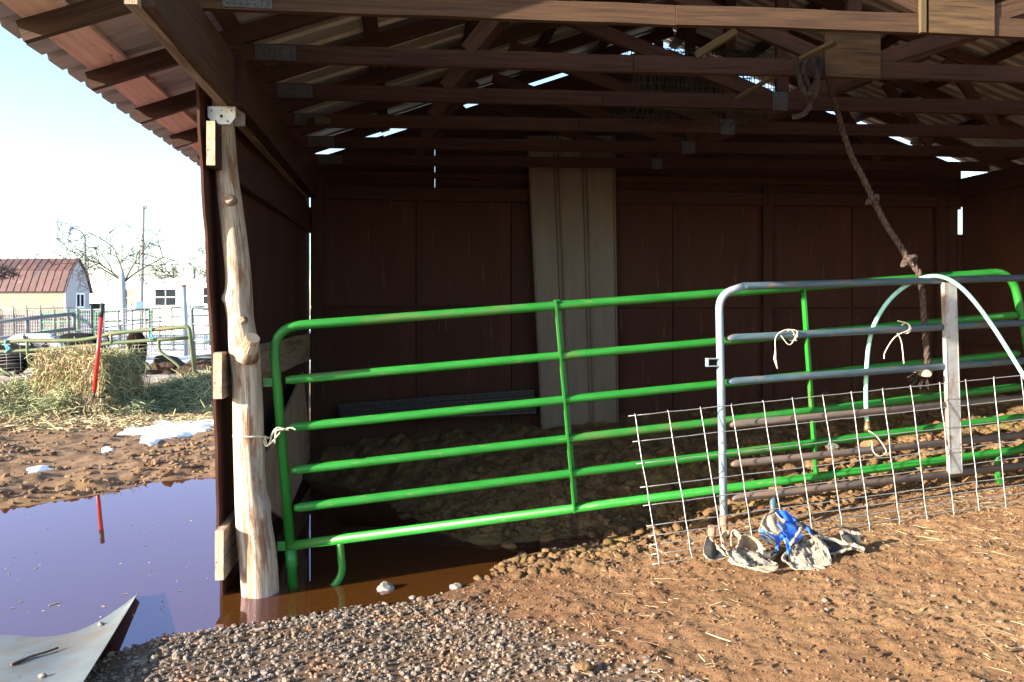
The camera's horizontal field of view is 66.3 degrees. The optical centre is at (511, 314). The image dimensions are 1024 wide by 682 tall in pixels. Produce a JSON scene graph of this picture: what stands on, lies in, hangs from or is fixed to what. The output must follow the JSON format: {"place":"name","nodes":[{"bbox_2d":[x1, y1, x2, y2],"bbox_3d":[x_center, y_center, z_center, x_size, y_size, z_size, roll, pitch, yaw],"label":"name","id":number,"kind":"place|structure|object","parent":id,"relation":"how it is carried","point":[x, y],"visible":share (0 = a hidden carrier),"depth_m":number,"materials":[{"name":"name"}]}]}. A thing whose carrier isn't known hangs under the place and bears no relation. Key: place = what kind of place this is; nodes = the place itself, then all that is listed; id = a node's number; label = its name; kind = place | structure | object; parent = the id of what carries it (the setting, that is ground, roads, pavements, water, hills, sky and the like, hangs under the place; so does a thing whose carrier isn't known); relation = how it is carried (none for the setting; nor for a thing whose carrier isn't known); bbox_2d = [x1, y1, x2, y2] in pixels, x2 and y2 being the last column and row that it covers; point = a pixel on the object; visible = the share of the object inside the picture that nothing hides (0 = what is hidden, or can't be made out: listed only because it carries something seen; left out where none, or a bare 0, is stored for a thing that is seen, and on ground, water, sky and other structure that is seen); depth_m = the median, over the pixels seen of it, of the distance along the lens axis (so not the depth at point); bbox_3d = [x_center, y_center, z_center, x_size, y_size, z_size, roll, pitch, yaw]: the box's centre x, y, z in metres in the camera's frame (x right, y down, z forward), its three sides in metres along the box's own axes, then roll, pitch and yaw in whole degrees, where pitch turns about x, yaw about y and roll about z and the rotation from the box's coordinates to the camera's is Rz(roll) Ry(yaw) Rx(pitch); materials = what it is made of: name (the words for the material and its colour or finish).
{"place":"outdoors","nodes":[
{"label":"outdoors","id":0,"kind":"place"},
{"bbox_2d":[0,24,986,308],"label":"sky","id":1,"kind":"structure","parent":0,"point":[67,151],"materials":[{"name":"white"}]},
{"bbox_2d":[0,334,1023,681],"bbox_3d":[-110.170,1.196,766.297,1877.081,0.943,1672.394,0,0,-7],"label":"ground","id":2,"kind":"structure","parent":0,"point":[128,536],"depth_m":4.77,"materials":[{"name":"brown soil"}]},
{"bbox_2d":[0,263,22,280],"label":"bare tree","id":3,"kind":"object","parent":2,"relation":"on","point":[4,274],"visible":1,"depth_m":42.16,"materials":[{"name":"brown plant"}]},
{"bbox_2d":[0,345,41,374],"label":"tank","id":4,"kind":"object","parent":2,"relation":"on","point":[12,358],"visible":0.38,"depth_m":18.68,"materials":[{"name":"grey metal"}]},
{"bbox_2d":[5,246,42,258],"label":"bare tree","id":5,"kind":"object","parent":2,"relation":"on","point":[24,257],"visible":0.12,"depth_m":84.78,"materials":[{"name":"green plant"}]},
{"bbox_2d":[0,369,58,419],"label":"loose hay","id":6,"kind":"object","parent":2,"relation":"on","point":[14,393],"visible":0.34,"depth_m":11.39},
{"bbox_2d":[0,305,73,344],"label":"fence","id":7,"kind":"object","parent":2,"relation":"on","point":[40,324],"visible":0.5,"depth_m":24.99,"materials":[{"name":"white metal"}]},
{"bbox_2d":[0,312,75,339],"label":"corral panel","id":8,"kind":"object","parent":2,"relation":"on","point":[72,314],"visible":0.8,"depth_m":24.28,"materials":[{"name":"grey metal"}]},
{"bbox_2d":[2,333,77,369],"bbox_3d":[-12.218,0.948,20.160,1.884,0.944,0.474,0,0,-18],"label":"cow","id":9,"kind":"object","parent":2,"relation":"on","point":[36,336],"visible":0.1,"depth_m":20.04},
{"bbox_2d":[27,465,53,472],"bbox_3d":[-4.535,1.510,7.548,0.240,0.111,0.420,0,0,-7],"label":"snow patch","id":10,"kind":"object","parent":2,"relation":"on","point":[39,468],"visible":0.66,"depth_m":7.49,"materials":[{"name":"white snow"}]},
{"bbox_2d":[0,315,82,344],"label":"slat fence","id":11,"kind":"object","parent":2,"relation":"on","point":[30,327],"visible":0.2,"depth_m":37.99,"materials":[{"name":"grey wood"}]},
{"bbox_2d":[0,258,92,334],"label":"gambrel shed","id":12,"kind":"structure","parent":2,"relation":"on","point":[37,284],"depth_m":45.45,"materials":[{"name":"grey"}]},
{"bbox_2d":[75,293,84,307],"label":"window","id":13,"kind":"structure","parent":12,"relation":"in","point":[79,297],"depth_m":46.65,"materials":[{"name":"white glass"}]},
{"bbox_2d":[18,379,89,418],"bbox_3d":[-6.481,1.345,11.411,1.240,0.904,1.420,0,0,-7],"label":"loose hay","id":14,"kind":"object","parent":2,"relation":"on","point":[67,401],"visible":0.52,"depth_m":11.15},
{"bbox_2d":[42,311,95,336],"bbox_3d":[-17.535,0.420,31.000,2.228,1.174,0.106,0,0,0],"label":"corral panel","id":15,"kind":"object","parent":2,"relation":"on","point":[59,333],"visible":0.31,"depth_m":30.96,"materials":[{"name":"metal"}]},
{"bbox_2d":[0,573,138,681],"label":"steel sheet","id":16,"kind":"object","parent":2,"relation":"on","point":[74,632],"visible":0.99,"depth_m":3.92,"materials":[{"name":"grey metal"}]},
{"bbox_2d":[10,647,58,665],"bbox_3d":[-2.094,1.493,3.435,0.026,0.022,0.218,0,0,23],"label":"dead stick","id":17,"kind":"object","parent":16,"relation":"on","point":[33,655],"visible":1,"depth_m":3.44,"materials":[{"name":"brown wood"}]},
{"bbox_2d":[38,673,46,677],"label":"stone","id":18,"kind":"object","parent":16,"relation":"on","point":[42,675],"visible":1,"depth_m":3.21,"materials":[{"name":"white stone"}]},
{"bbox_2d":[68,226,86,268],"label":"street lamp","id":19,"kind":"object","parent":2,"relation":"on","point":[72,227],"visible":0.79,"depth_m":74.94,"materials":[{"name":"grey metal"}]},
{"bbox_2d":[59,333,109,348],"bbox_3d":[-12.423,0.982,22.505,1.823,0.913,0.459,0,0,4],"label":"car","id":20,"kind":"object","parent":2,"relation":"on","point":[72,335],"visible":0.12,"depth_m":22.36,"materials":[{"name":"metal"}]},
{"bbox_2d":[23,343,151,415],"bbox_3d":[-6.327,1.055,11.753,1.739,1.325,1.179,0,0,19],"label":"hay bale","id":21,"kind":"object","parent":2,"relation":"on","point":[119,374],"visible":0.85,"depth_m":11.40},
{"bbox_2d":[79,303,105,417],"bbox_3d":[-5.848,0.643,11.009,0.343,1.620,0.334,0,0,-7],"label":"pitchfork","id":22,"kind":"object","parent":21,"relation":"on","point":[98,347],"visible":0.9,"depth_m":10.99,"materials":[{"name":"red metal"}]},
{"bbox_2d":[0,325,196,376],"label":"rail fence","id":23,"kind":"object","parent":2,"relation":"on","point":[27,350],"visible":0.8,"depth_m":17.96,"materials":[{"name":"green metal"}]},
{"bbox_2d":[4,340,10,352],"bbox_3d":[-11.533,0.727,17.940,0.150,0.317,0.043,0,0,0],"label":"rope tie","id":24,"kind":"object","parent":23,"relation":"attached to","point":[8,347],"visible":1,"depth_m":17.92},
{"bbox_2d":[92,303,105,334],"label":"trash bin","id":25,"kind":"object","parent":2,"relation":"on","point":[96,305],"visible":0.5,"depth_m":50.00,"materials":[{"name":"plastic"}]},
{"bbox_2d":[0,406,213,431],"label":"loose hay","id":26,"kind":"object","parent":2,"relation":"on","point":[38,423],"visible":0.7,"depth_m":10.46},
{"bbox_2d":[0,426,214,506],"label":"yard mud","id":27,"kind":"structure","parent":2,"relation":"on","point":[140,468],"depth_m":7.87,"materials":[{"name":"brown soil"}]},
{"bbox_2d":[117,419,213,445],"bbox_3d":[-4.220,1.472,9.923,1.358,0.163,2.182,0,0,-7],"label":"snow patch","id":28,"kind":"object","parent":27,"relation":"on","point":[153,435],"visible":0.61,"depth_m":9.76,"materials":[{"name":"white snow"}]},
{"bbox_2d":[101,446,113,452],"bbox_3d":[-4.462,1.513,8.666,0.220,0.091,0.360,0,0,-7],"label":"snow patch","id":29,"kind":"object","parent":2,"relation":"on","point":[106,449],"visible":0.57,"depth_m":8.60,"materials":[{"name":"white snow"}]},
{"bbox_2d":[47,216,186,319],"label":"bare tree","id":30,"kind":"object","parent":2,"relation":"on","point":[87,260],"visible":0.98,"depth_m":41.42,"materials":[{"name":"brown plant"}]},
{"bbox_2d":[74,320,165,341],"bbox_3d":[-14.446,0.662,29.014,3.136,0.924,0.103,0,0,-41],"label":"corral panel","id":31,"kind":"object","parent":2,"relation":"on","point":[127,325],"visible":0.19,"depth_m":28.98,"materials":[{"name":"green metal"}]},
{"bbox_2d":[119,273,126,349],"bbox_3d":[-12.884,-0.075,26.000,0.279,2.642,0.179,0,0,-7],"label":"fence post","id":32,"kind":"object","parent":2,"relation":"on","point":[122,290],"visible":0.53,"depth_m":25.93,"materials":[{"name":"metal"}]},
{"bbox_2d":[96,309,150,341],"bbox_3d":[-16.100,0.442,32.504,2.114,1.401,0.123,0,0,-30],"label":"corral panel","id":33,"kind":"object","parent":2,"relation":"on","point":[128,320],"visible":0.27,"depth_m":32.54,"materials":[{"name":"metal"}]},
{"bbox_2d":[75,304,182,355],"bbox_3d":[-12.210,0.486,24.985,3.452,1.641,0.058,0,0,0],"label":"fence","id":34,"kind":"object","parent":2,"relation":"on","point":[131,324],"visible":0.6,"depth_m":24.99,"materials":[{"name":"grey metal"}]},
{"bbox_2d":[94,391,163,416],"bbox_3d":[-5.580,1.392,11.396,0.933,0.643,1.151,0,0,1],"label":"loose hay","id":35,"kind":"object","parent":2,"relation":"on","point":[125,407],"visible":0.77,"depth_m":11.29},
{"bbox_2d":[125,333,147,372],"bbox_3d":[-9.455,0.920,19.717,0.510,1.014,2.026,0,0,-26],"label":"cow","id":36,"kind":"object","parent":2,"relation":"on","point":[133,336],"visible":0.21,"depth_m":19.14},
{"bbox_2d":[136,206,146,332],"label":"utility pole","id":37,"kind":"object","parent":2,"relation":"on","point":[140,303],"visible":0.8,"depth_m":54.90,"materials":[{"name":"brown wood"}]},
{"bbox_2d":[90,270,208,334],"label":"mobile home","id":38,"kind":"object","parent":2,"relation":"on","point":[162,295],"visible":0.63,"depth_m":58.90,"materials":[{"name":"white"}]},
{"bbox_2d":[126,289,136,306],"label":"window","id":39,"kind":"structure","parent":38,"relation":"in","point":[131,294],"depth_m":59.78,"materials":[{"name":"white glass"}]},
{"bbox_2d":[154,288,176,305],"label":"window","id":40,"kind":"structure","parent":38,"relation":"in","point":[162,296],"depth_m":58.50,"materials":[{"name":"white glass"}]},
{"bbox_2d":[203,287,207,304],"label":"window","id":41,"kind":"structure","parent":38,"relation":"in","point":[205,302],"depth_m":57.15,"materials":[{"name":"white glass"}]},
{"bbox_2d":[146,355,184,374],"bbox_3d":[-8.653,1.446,19.631,1.158,0.891,1.022,0,0,-7],"label":"dung heap","id":42,"kind":"object","parent":2,"relation":"on","point":[163,364],"visible":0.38,"depth_m":19.29,"materials":[{"name":"brown soil"}]},
{"bbox_2d":[144,241,205,282],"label":"bare tree","id":43,"kind":"object","parent":2,"relation":"on","point":[189,263],"visible":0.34,"depth_m":77.20,"materials":[{"name":"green plant"}]},
{"bbox_2d":[142,366,212,413],"bbox_3d":[-5.195,1.280,12.919,2.532,0.996,2.940,0,0,0],"label":"loose hay","id":44,"kind":"object","parent":2,"relation":"on","point":[186,393],"visible":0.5,"depth_m":12.25},
{"bbox_2d":[151,305,210,344],"bbox_3d":[-14.740,0.478,35.008,0.086,1.842,2.722,0,0,41],"label":"corral panel","id":45,"kind":"object","parent":2,"relation":"on","point":[177,325],"visible":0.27,"depth_m":34.76,"materials":[{"name":"metal"}]},
{"bbox_2d":[180,285,189,355],"bbox_3d":[-10.843,0.185,26.004,0.324,2.359,0.210,0,0,-7],"label":"fence post","id":46,"kind":"object","parent":2,"relation":"on","point":[183,295],"visible":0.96,"depth_m":25.92,"materials":[{"name":"metal"}]},
{"bbox_2d":[175,354,211,376],"bbox_3d":[-7.476,1.398,19.135,1.256,0.883,1.156,0,0,-7],"label":"dung heap","id":47,"kind":"object","parent":2,"relation":"on","point":[205,363],"visible":0.26,"depth_m":18.80,"materials":[{"name":"brown soil"}]},
{"bbox_2d":[188,304,210,355],"bbox_3d":[-9.657,0.486,24.985,1.355,1.641,0.058,0,0,0],"label":"fence","id":48,"kind":"object","parent":2,"relation":"on","point":[199,332],"visible":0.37,"depth_m":24.99,"materials":[{"name":"grey metal"}]},
{"bbox_2d":[190,305,210,375],"bbox_3d":[-7.217,0.614,18.600,0.830,1.669,0.079,0,0,0],"label":"corral panel","id":49,"kind":"object","parent":2,"relation":"on","point":[192,308],"visible":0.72,"depth_m":18.57,"materials":[{"name":"grey metal"}]},
{"bbox_2d":[265,372,307,519],"bbox_3d":[-1.618,0.945,5.730,0.069,0.897,2.246,0,0,-9],"label":"loose board","id":50,"kind":"object","parent":2,"relation":"on","point":[295,410],"visible":0.75,"depth_m":5.76,"materials":[{"name":"brown wood"}]},
{"bbox_2d":[409,595,415,600],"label":"stone","id":51,"kind":"object","parent":2,"relation":"on","point":[412,597],"visible":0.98,"depth_m":4.26,"materials":[{"name":"white stone"}]},
{"bbox_2d":[449,583,462,589],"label":"stone","id":52,"kind":"object","parent":2,"relation":"on","point":[455,586],"visible":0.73,"depth_m":4.41,"materials":[{"name":"grey stone"}]},
{"bbox_2d":[0,0,1023,611],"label":"open barn","id":53,"kind":"structure","parent":2,"relation":"on","point":[426,208],"depth_m":7.19,"materials":[{"name":"brown wood"}]},
{"bbox_2d":[232,427,295,446],"bbox_3d":[-1.360,0.676,4.305,0.340,0.108,0.125,0,0,-15],"label":"twine","id":54,"kind":"object","parent":53,"relation":"attached to","point":[272,433],"visible":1,"depth_m":4.34,"materials":[{"name":"white fabric"}]},
{"bbox_2d":[307,117,330,125],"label":"wood block","id":55,"kind":"structure","parent":53,"relation":"on","point":[318,120],"depth_m":5.80,"materials":[{"name":"brown wood"}]},
{"bbox_2d":[338,389,535,418],"bbox_3d":[-0.729,0.891,7.712,1.940,0.297,0.083,0,0,-7],"label":"corrugated sheet","id":56,"kind":"object","parent":53,"relation":"attached to","point":[354,409],"visible":0.61,"depth_m":7.73,"materials":[{"name":"metal"}]},
{"bbox_2d":[526,135,618,429],"bbox_3d":[0.616,-0.307,7.879,0.924,3.048,0.180,0,0,-7],"label":"metal panel","id":57,"kind":"object","parent":53,"relation":"attached to","point":[573,229],"visible":0.68,"depth_m":7.90,"materials":[{"name":"white paint"}]},
{"bbox_2d":[263,269,1023,601],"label":"tube gate","id":58,"kind":"structure","parent":53,"relation":"attached to","point":[289,545],"depth_m":4.74,"materials":[{"name":"green metal"}]},
{"bbox_2d":[825,442,838,450],"bbox_3d":[2.076,0.856,5.088,0.085,0.073,0.054,0,0,-7],"label":"twine knot","id":59,"kind":"object","parent":58,"relation":"attached to","point":[834,446],"visible":0.82,"depth_m":5.08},
{"bbox_2d":[613,47,774,128],"bbox_3d":[1.431,-1.799,6.235,1.197,0.621,0.627,0,0,-7],"label":"wire roll","id":60,"kind":"object","parent":53,"relation":"on","point":[652,86],"visible":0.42,"depth_m":6.12,"materials":[{"name":"grey metal"}]},
{"bbox_2d":[694,29,738,58],"bbox_3d":[1.199,-1.593,4.605,0.255,0.145,0.033,0,0,27],"label":"wood lath","id":61,"kind":"object","parent":53,"relation":"on","point":[716,43],"visible":0.95,"depth_m":4.59,"materials":[{"name":"brown wood"}]},
{"bbox_2d":[735,76,776,99],"bbox_3d":[1.671,-1.561,5.375,0.041,0.126,0.337,0,0,-41],"label":"wood lath","id":62,"kind":"object","parent":53,"relation":"on","point":[761,83],"visible":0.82,"depth_m":5.37,"materials":[{"name":"brown wood"}]},
{"bbox_2d":[792,51,822,119],"bbox_3d":[1.783,-1.413,4.723,0.175,0.485,0.305,0,0,30],"label":"rope coil","id":63,"kind":"object","parent":53,"relation":"hanging from","point":[808,91],"visible":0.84,"depth_m":4.63,"materials":[{"name":"fabric"}]},
{"bbox_2d":[799,39,838,60],"bbox_3d":[1.737,-1.500,4.450,0.047,0.051,0.234,0,0,-31],"label":"wood lath","id":64,"kind":"object","parent":53,"relation":"on","point":[830,44],"visible":1,"depth_m":4.43,"materials":[{"name":"brown wood"}]},
{"bbox_2d":[825,78,932,389],"bbox_3d":[2.411,-0.544,5.201,0.725,2.067,0.299,0,0,6],"label":"hanging rope","id":65,"kind":"object","parent":53,"relation":"hanging from","point":[908,261],"visible":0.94,"depth_m":5.22,"materials":[{"name":"brown fabric"}]},
{"bbox_2d":[533,556,557,567],"bbox_3d":[0.214,1.491,4.701,0.134,0.081,0.133,0,0,41],"label":"mud clod","id":66,"kind":"object","parent":2,"relation":"on","point":[547,562],"visible":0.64,"depth_m":4.66,"materials":[{"name":"brown soil"}]},
{"bbox_2d":[84,473,1023,681],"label":"gravel","id":67,"kind":"structure","parent":2,"relation":"on","point":[230,665],"depth_m":3.55,"materials":[{"name":"grey gravel"}]},
{"bbox_2d":[551,566,567,577],"bbox_3d":[0.273,1.480,4.449,0.107,0.083,0.100,0,0,36],"label":"mud clod","id":68,"kind":"object","parent":2,"relation":"on","point":[558,571],"visible":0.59,"depth_m":4.43,"materials":[{"name":"brown soil"}]},
{"bbox_2d":[550,560,573,571],"bbox_3d":[0.310,1.468,4.572,0.186,0.082,0.115,0,0,-7],"label":"mud clod","id":69,"kind":"object","parent":2,"relation":"on","point":[566,565],"visible":0.55,"depth_m":4.54,"materials":[{"name":"brown soil"}]},
{"bbox_2d":[571,555,597,571],"bbox_3d":[0.432,1.458,4.524,0.185,0.124,0.171,0,0,-7],"label":"mud clod","id":70,"kind":"object","parent":2,"relation":"on","point":[585,562],"visible":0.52,"depth_m":4.50,"materials":[{"name":"brown soil"}]},
{"bbox_2d":[576,660,592,671],"bbox_3d":[0.292,1.411,3.149,0.058,0.037,0.065,0,0,28],"label":"stone","id":71,"kind":"object","parent":2,"relation":"on","point":[585,666],"visible":1,"depth_m":3.13,"materials":[{"name":"beige stone"}]},
{"bbox_2d":[595,560,618,573],"bbox_3d":[0.536,1.454,4.410,0.169,0.145,0.190,0,0,-7],"label":"mud clod","id":72,"kind":"object","parent":2,"relation":"on","point":[601,566],"visible":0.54,"depth_m":4.40,"materials":[{"name":"brown soil"}]},
{"bbox_2d":[599,550,623,559],"bbox_3d":[0.599,1.435,4.607,0.188,0.117,0.146,0,0,-7],"label":"mud clod","id":73,"kind":"object","parent":2,"relation":"on","point":[609,555],"visible":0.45,"depth_m":4.57,"materials":[{"name":"brown soil"}]},
{"bbox_2d":[324,465,1023,681],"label":"dirt crumbs","id":74,"kind":"object","parent":2,"relation":"on","point":[847,659],"visible":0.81,"depth_m":3.79,"materials":[{"name":"brown soil"}]},
{"bbox_2d":[361,455,1023,681],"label":"straw","id":75,"kind":"object","parent":2,"relation":"on","point":[936,520],"visible":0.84,"depth_m":4.17,"materials":[{"name":"beige plant"}]},
{"bbox_2d":[365,405,1023,586],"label":"mud lumps","id":76,"kind":"object","parent":2,"relation":"on","point":[624,531],"visible":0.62,"depth_m":5.88,"materials":[{"name":"brown soil"}]},
{"bbox_2d":[706,632,730,641],"bbox_3d":[0.959,1.393,3.278,0.028,0.017,0.398,0,0,-32],"label":"straw stalk","id":77,"kind":"object","parent":2,"relation":"on","point":[718,637],"visible":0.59,"depth_m":3.39,"materials":[{"name":"beige plant"}]},
{"bbox_2d":[703,529,778,572],"bbox_3d":[1.240,1.253,4.208,0.385,0.152,0.317,0,0,27],"label":"padded strap","id":78,"kind":"object","parent":2,"relation":"on","point":[756,555],"visible":1,"depth_m":4.20,"materials":[{"name":"beige fabric"}]},
{"bbox_2d":[781,535,832,570],"bbox_3d":[1.562,1.265,4.158,0.301,0.137,0.261,0,0,-7],"label":"padded strap","id":79,"kind":"object","parent":2,"relation":"on","point":[813,554],"visible":0.98,"depth_m":4.15,"materials":[{"name":"beige fabric"}]},
{"bbox_2d":[629,374,1023,566],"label":"stock fencing","id":80,"kind":"object","parent":2,"relation":"on","point":[833,463],"visible":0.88,"depth_m":4.70,"materials":[{"name":"metal"}]},
{"bbox_2d":[793,516,864,554],"bbox_3d":[1.747,1.212,4.322,0.349,0.161,0.242,0,0,-7],"label":"padded strap","id":81,"kind":"object","parent":2,"relation":"on","point":[850,540],"visible":0.78,"depth_m":4.28,"materials":[{"name":"beige fabric"}]},
{"bbox_2d":[758,510,812,554],"bbox_3d":[1.493,1.183,4.277,0.259,0.165,0.342,0,0,31],"label":"padded strap","id":82,"kind":"object","parent":81,"relation":"on","point":[770,531],"visible":1,"depth_m":4.27,"materials":[{"name":"blue fabric"}]},
{"bbox_2d":[705,274,1023,538],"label":"tube gate","id":83,"kind":"structure","parent":2,"relation":"on","point":[949,327],"depth_m":4.96,"materials":[{"name":"silver metal"}]},
{"bbox_2d":[774,329,798,368],"bbox_3d":[1.671,0.208,4.823,0.171,0.244,0.078,0,0,-14],"label":"twine","id":84,"kind":"object","parent":83,"relation":"attached to","point":[792,340],"visible":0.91,"depth_m":4.79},
{"bbox_2d":[869,431,886,456],"bbox_3d":[2.309,0.814,4.951,0.110,0.164,0.024,0,0,11],"label":"twine","id":85,"kind":"object","parent":83,"relation":"attached to","point":[881,443],"visible":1,"depth_m":4.95,"materials":[{"name":"white fabric"}]},
{"bbox_2d":[883,320,910,363],"bbox_3d":[2.453,0.174,4.988,0.196,0.278,0.075,0,0,-32],"label":"twine","id":86,"kind":"object","parent":83,"relation":"hanging from","point":[909,325],"visible":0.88,"depth_m":5.00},
{"bbox_2d":[864,274,1023,431],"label":"garden hose","id":87,"kind":"object","parent":83,"relation":"attached to","point":[965,291],"visible":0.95,"depth_m":5.05,"materials":[{"name":"white plastic"}]},
{"label":"puddle","id":88,"kind":"structure","parent":2,"relation":"on","visible":0},
{"bbox_2d":[5,520,224,616],"bbox_3d":[-2.626,1.538,5.063,1.160,0.002,2.527,0,0,-28],"label":"floating chaff","id":89,"kind":"object","parent":88,"relation":"on","point":[103,606],"visible":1,"depth_m":4.21,"materials":[{"name":"plant"}]},
{"bbox_2d":[377,581,393,594],"bbox_3d":[-0.712,1.539,4.413,0.100,0.070,0.097,0,0,-7],"label":"stone","id":90,"kind":"object","parent":88,"relation":"in","point":[385,588],"visible":1,"depth_m":4.38,"materials":[{"name":"white stone"}]}
]}

